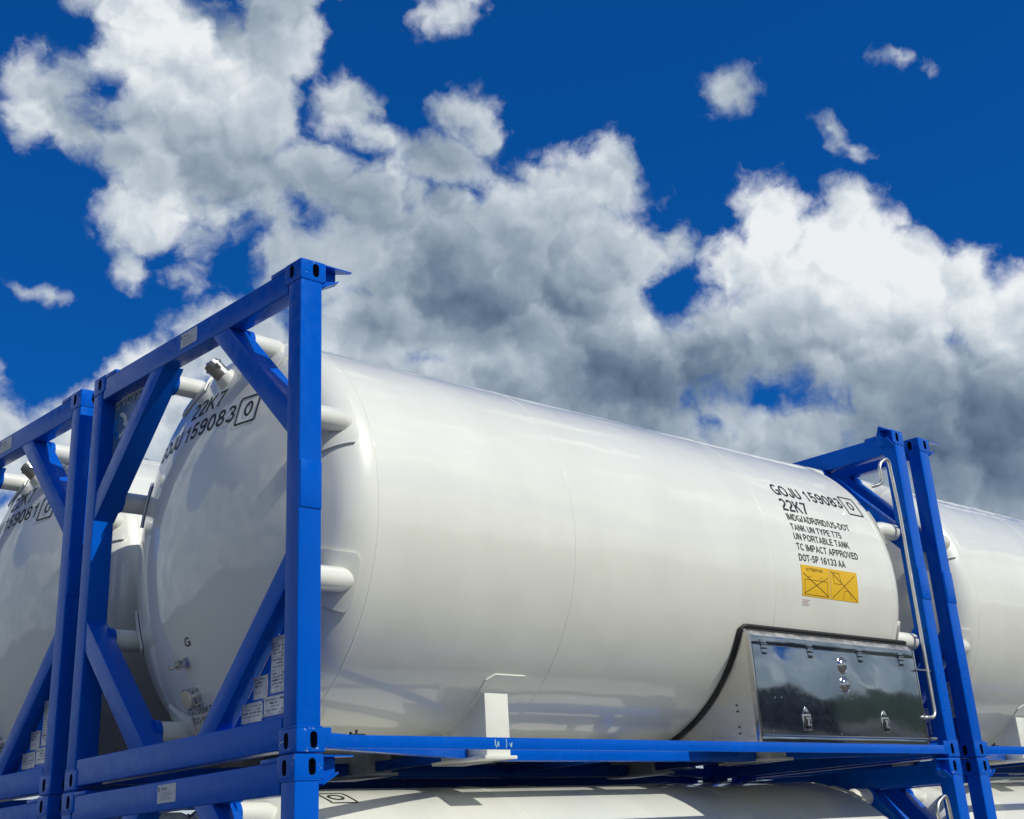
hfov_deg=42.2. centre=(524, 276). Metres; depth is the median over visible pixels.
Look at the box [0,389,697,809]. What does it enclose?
tank container
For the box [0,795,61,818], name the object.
tank container
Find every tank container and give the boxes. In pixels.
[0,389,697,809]
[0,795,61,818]
[60,753,969,818]
[64,257,959,791]
[731,437,1023,781]
[741,758,1023,818]
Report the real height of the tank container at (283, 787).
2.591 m
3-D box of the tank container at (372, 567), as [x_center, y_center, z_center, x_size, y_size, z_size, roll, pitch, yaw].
[0.215,2.193,9.567,6.060,2.591,2.468,18,-32,-40]
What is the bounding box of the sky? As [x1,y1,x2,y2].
[0,0,1023,814]
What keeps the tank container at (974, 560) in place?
on the tank container at (987, 797)
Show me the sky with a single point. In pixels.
(789, 231)
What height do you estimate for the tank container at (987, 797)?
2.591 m

